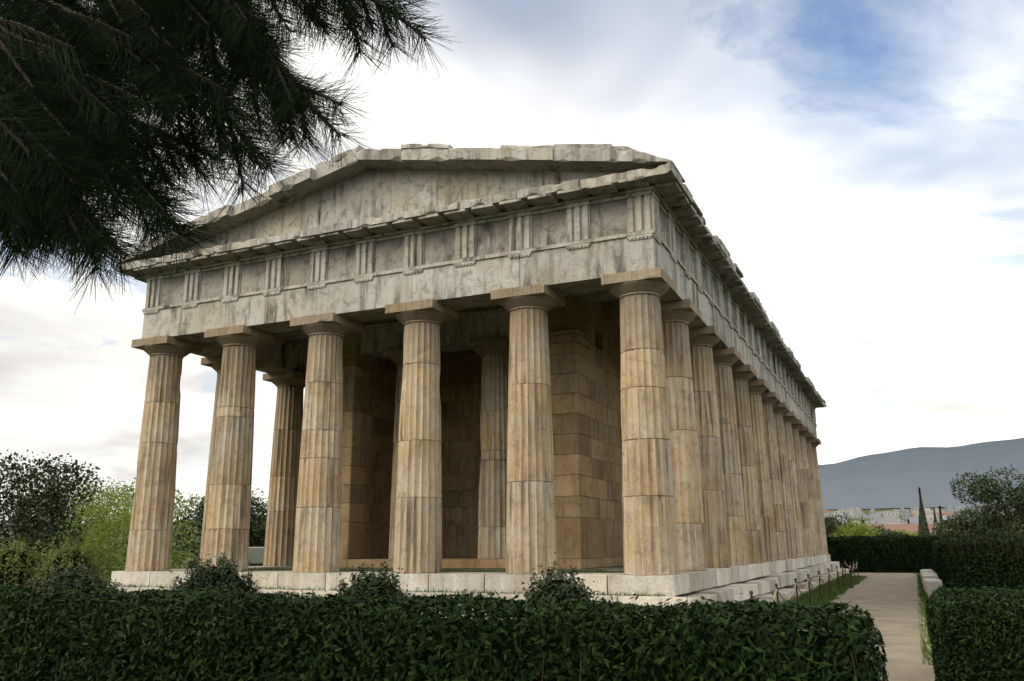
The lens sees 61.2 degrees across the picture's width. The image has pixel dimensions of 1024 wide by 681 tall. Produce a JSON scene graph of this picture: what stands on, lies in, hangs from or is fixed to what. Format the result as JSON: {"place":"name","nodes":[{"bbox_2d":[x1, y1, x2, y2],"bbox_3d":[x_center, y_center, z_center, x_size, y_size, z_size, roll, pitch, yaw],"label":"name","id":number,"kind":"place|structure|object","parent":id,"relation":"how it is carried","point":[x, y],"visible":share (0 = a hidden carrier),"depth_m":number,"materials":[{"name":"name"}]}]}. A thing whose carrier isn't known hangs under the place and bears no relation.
{"place":"outdoors","nodes":[
{"label":"outdoors","id":0,"kind":"place"},
{"bbox_2d":[107,554,848,620],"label":"temple steps","id":1,"kind":"structure","parent":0,"point":[759,580],"depth_m":18.17,"materials":[{"name":"white stone"}]},
{"bbox_2d":[125,267,827,574],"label":"columns","id":2,"kind":"structure","parent":1,"relation":"on","point":[720,462],"depth_m":19.84,"materials":[{"name":"beige stone"}]},
{"bbox_2d":[115,144,826,437],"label":"entablature and pediment","id":3,"kind":"structure","parent":2,"relation":"on","point":[371,234],"depth_m":19.72,"materials":[{"name":"grey stone"}]},
{"bbox_2d":[340,294,623,568],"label":"temple cella walls","id":4,"kind":"structure","parent":0,"point":[585,357],"depth_m":23.40,"materials":[{"name":"beige stone"}]},
{"bbox_2d":[0,506,1023,585],"bbox_3d":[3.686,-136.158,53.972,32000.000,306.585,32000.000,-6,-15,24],"label":"ground","id":5,"kind":"structure","parent":0,"point":[865,511],"depth_m":936.98,"materials":[{"name":"green plant"}]},
{"bbox_2d":[0,534,46,587],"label":"yellow shrub","id":6,"kind":"object","parent":5,"relation":"on","point":[17,563],"visible":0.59,"depth_m":23.52,"materials":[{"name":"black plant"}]},
{"bbox_2d":[0,449,103,564],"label":"tree","id":7,"kind":"object","parent":5,"relation":"on","point":[22,520],"visible":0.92,"depth_m":28.52,"materials":[{"name":"green plant"}]},
{"bbox_2d":[23,532,105,587],"bbox_3d":[-11.283,5.938,22.126,2.123,2.074,2.095,-6,-15,24],"label":"yellow shrub","id":8,"kind":"object","parent":5,"relation":"on","point":[66,555],"visible":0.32,"depth_m":21.95,"materials":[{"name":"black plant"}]},
{"bbox_2d":[5,473,134,574],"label":"tree","id":9,"kind":"object","parent":5,"relation":"on","point":[118,483],"visible":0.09,"depth_m":50.06,"materials":[{"name":"green plant"}]},
{"bbox_2d":[20,561,128,591],"bbox_3d":[-9.534,5.416,18.701,3.044,1.488,2.130,-6,-15,24],"label":"shrub","id":10,"kind":"object","parent":5,"relation":"on","point":[88,580],"visible":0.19,"depth_m":18.51,"materials":[{"name":"green plant"}]},
{"bbox_2d":[35,477,135,573],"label":"tree","id":11,"kind":"object","parent":5,"relation":"on","point":[102,509],"visible":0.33,"depth_m":43.55,"materials":[{"name":"green plant"}]},
{"bbox_2d":[76,483,204,584],"bbox_3d":[-15.849,8.419,37.019,6.081,5.109,6.320,0,-13,-1],"label":"bush","id":12,"kind":"object","parent":5,"relation":"on","point":[102,553],"visible":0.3,"depth_m":36.93,"materials":[{"name":"green plant"}]},
{"bbox_2d":[18,583,326,612],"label":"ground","id":13,"kind":"structure","parent":5,"relation":"on","point":[287,593],"depth_m":9.63,"materials":[{"name":"green plant"}]},
{"bbox_2d":[169,549,266,593],"bbox_3d":[-5.682,4.760,16.486,2.403,1.695,1.928,-6,-15,24],"label":"shrub","id":14,"kind":"object","parent":5,"relation":"on","point":[207,576],"visible":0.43,"depth_m":16.27,"materials":[{"name":"green plant"}]},
{"bbox_2d":[172,491,267,568],"bbox_3d":[-10.476,7.659,32.462,4.516,3.974,4.745,-6,-15,24],"label":"tree","id":15,"kind":"object","parent":5,"relation":"on","point":[257,521],"visible":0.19,"depth_m":32.12,"materials":[{"name":"green plant"}]},
{"bbox_2d":[173,487,267,568],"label":"tree","id":16,"kind":"object","parent":5,"relation":"on","point":[262,491],"visible":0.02,"depth_m":47.10,"materials":[{"name":"green plant"}]},
{"bbox_2d":[0,0,460,313],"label":"pine tree","id":17,"kind":"object","parent":5,"relation":"on","point":[73,124],"visible":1,"depth_m":2.71,"materials":[{"name":"green plant"}]},
{"bbox_2d":[248,547,264,565],"bbox_3d":[-8.879,8.025,29.978,0.960,1.698,0.404,-6,-15,24],"label":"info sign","id":18,"kind":"object","parent":5,"relation":"on","point":[255,554],"visible":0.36,"depth_m":30.09,"materials":[{"name":"grey metal"}]},
{"bbox_2d":[333,560,414,607],"bbox_3d":[-2.409,4.507,15.059,1.846,1.486,1.652,1,-13,-8],"label":"shrub","id":19,"kind":"object","parent":5,"relation":"on","point":[371,584],"visible":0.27,"depth_m":14.88,"materials":[{"name":"green plant"}]},
{"bbox_2d":[0,579,888,680],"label":"hedge","id":20,"kind":"object","parent":5,"relation":"on","point":[60,634],"visible":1,"depth_m":5.15,"materials":[{"name":"green plant"}]},
{"bbox_2d":[118,568,932,664],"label":"grass tufts","id":21,"kind":"object","parent":5,"relation":"on","point":[804,598],"visible":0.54,"depth_m":22.11,"materials":[{"name":"green plant"}]},
{"bbox_2d":[521,552,600,620],"bbox_3d":[0.731,4.119,13.623,1.473,1.537,1.522,2,-14,-11],"label":"shrub","id":22,"kind":"object","parent":5,"relation":"on","point":[561,587],"visible":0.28,"depth_m":13.53,"materials":[{"name":"green plant"}]},
{"bbox_2d":[749,559,858,614],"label":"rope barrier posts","id":23,"kind":"object","parent":5,"relation":"on","point":[777,592],"visible":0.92,"depth_m":23.85,"materials":[{"name":"grey metal"}]},
{"bbox_2d":[824,512,851,536],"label":"bush","id":24,"kind":"object","parent":5,"relation":"on","point":[830,525],"visible":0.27,"depth_m":205.02,"materials":[{"name":"green plant"}]},
{"bbox_2d":[829,520,880,536],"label":"bush","id":25,"kind":"object","parent":5,"relation":"on","point":[861,529],"visible":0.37,"depth_m":201.23,"materials":[{"name":"green plant"}]},
{"bbox_2d":[797,573,934,680],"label":"path gravel","id":26,"kind":"structure","parent":5,"relation":"on","point":[888,602],"depth_m":18.92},
{"bbox_2d":[819,574,931,651],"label":"path kerbs","id":27,"kind":"structure","parent":5,"relation":"on","point":[849,589],"depth_m":23.29,"materials":[{"name":"stone"}]},
{"bbox_2d":[870,525,907,536],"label":"bush","id":28,"kind":"object","parent":5,"relation":"on","point":[886,532],"visible":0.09,"depth_m":206.92,"materials":[{"name":"green plant"}]},
{"bbox_2d":[882,529,918,536],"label":"bush","id":29,"kind":"object","parent":5,"relation":"on","point":[904,532],"visible":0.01,"depth_m":211.97,"materials":[{"name":"green plant"}]},
{"bbox_2d":[823,504,1014,524],"bbox_3d":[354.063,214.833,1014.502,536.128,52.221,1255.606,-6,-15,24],"label":"town houses","id":30,"kind":"structure","parent":5,"relation":"on","point":[887,517],"depth_m":883.78,"materials":[{"name":"grey"}]},
{"bbox_2d":[825,507,984,523],"bbox_3d":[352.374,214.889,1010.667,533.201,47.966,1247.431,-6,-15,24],"label":"townhouse windows","id":31,"kind":"structure","parent":30,"relation":"in","point":[963,507],"depth_m":916.91,"materials":[{"name":"grey"}]},
{"bbox_2d":[831,523,1017,534],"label":"stoa of attalos","id":32,"kind":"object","parent":5,"relation":"on","point":[912,528],"depth_m":254.14,"materials":[{"name":"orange stone"}]},
{"bbox_2d":[918,487,930,535],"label":"cypress","id":33,"kind":"object","parent":5,"relation":"on","point":[923,529],"visible":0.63,"depth_m":191.60,"materials":[{"name":"green plant"}]},
{"bbox_2d":[826,533,1023,572],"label":"hedge","id":34,"kind":"object","parent":5,"relation":"on","point":[903,553],"visible":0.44,"depth_m":47.67,"materials":[{"name":"green plant"}]},
{"bbox_2d":[920,569,942,597],"bbox_3d":[15.706,8.997,32.511,0.589,0.549,16.006,-6,-15,24],"label":"marble blocks row","id":35,"kind":"object","parent":5,"relation":"on","point":[930,580],"visible":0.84,"depth_m":26.31,"materials":[{"name":"white stone"}]},
{"bbox_2d":[933,507,936,522],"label":"cypress","id":36,"kind":"object","parent":5,"relation":"on","point":[935,519],"visible":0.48,"depth_m":438.55,"materials":[{"name":"green plant"}]},
{"bbox_2d":[938,505,942,520],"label":"cypress","id":37,"kind":"object","parent":5,"relation":"on","point":[940,512],"visible":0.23,"depth_m":181.92,"materials":[{"name":"green plant"}]},
{"bbox_2d":[931,505,1003,535],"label":"bush","id":38,"kind":"object","parent":5,"relation":"on","point":[960,525],"visible":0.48,"depth_m":164.88,"materials":[{"name":"green plant"}]},
{"bbox_2d":[925,583,1023,680],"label":"hedge","id":39,"kind":"object","parent":5,"relation":"on","point":[976,634],"visible":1,"depth_m":8.36,"materials":[{"name":"green plant"}]},
{"bbox_2d":[931,534,1023,590],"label":"hedge","id":40,"kind":"object","parent":5,"relation":"on","point":[987,561],"visible":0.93,"depth_m":21.70,"materials":[{"name":"green plant"}]},
{"bbox_2d":[949,464,1023,534],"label":"tree","id":41,"kind":"object","parent":5,"relation":"on","point":[984,487],"visible":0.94,"depth_m":63.62,"materials":[{"name":"green plant"}]},
{"bbox_2d":[978,513,1022,534],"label":"agora tree","id":42,"kind":"object","parent":5,"relation":"on","point":[1002,528],"visible":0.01,"depth_m":165.70,"materials":[{"name":"green plant"}]},
{"bbox_2d":[1010,484,1023,507],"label":"tree","id":43,"kind":"object","parent":5,"relation":"on","point":[1019,494],"visible":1,"depth_m":56.89,"materials":[{"name":"green plant"}]},
{"bbox_2d":[0,0,1023,524],"label":"sky","id":44,"kind":"structure","parent":0,"point":[859,164],"materials":[{"name":"white"}]},
{"bbox_2d":[818,438,1023,509],"bbox_3d":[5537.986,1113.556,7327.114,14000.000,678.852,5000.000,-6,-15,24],"label":"mountain terrain","id":45,"kind":"structure","parent":0,"point":[896,479],"depth_m":6296.29,"materials":[{"name":"stone"}]}
]}

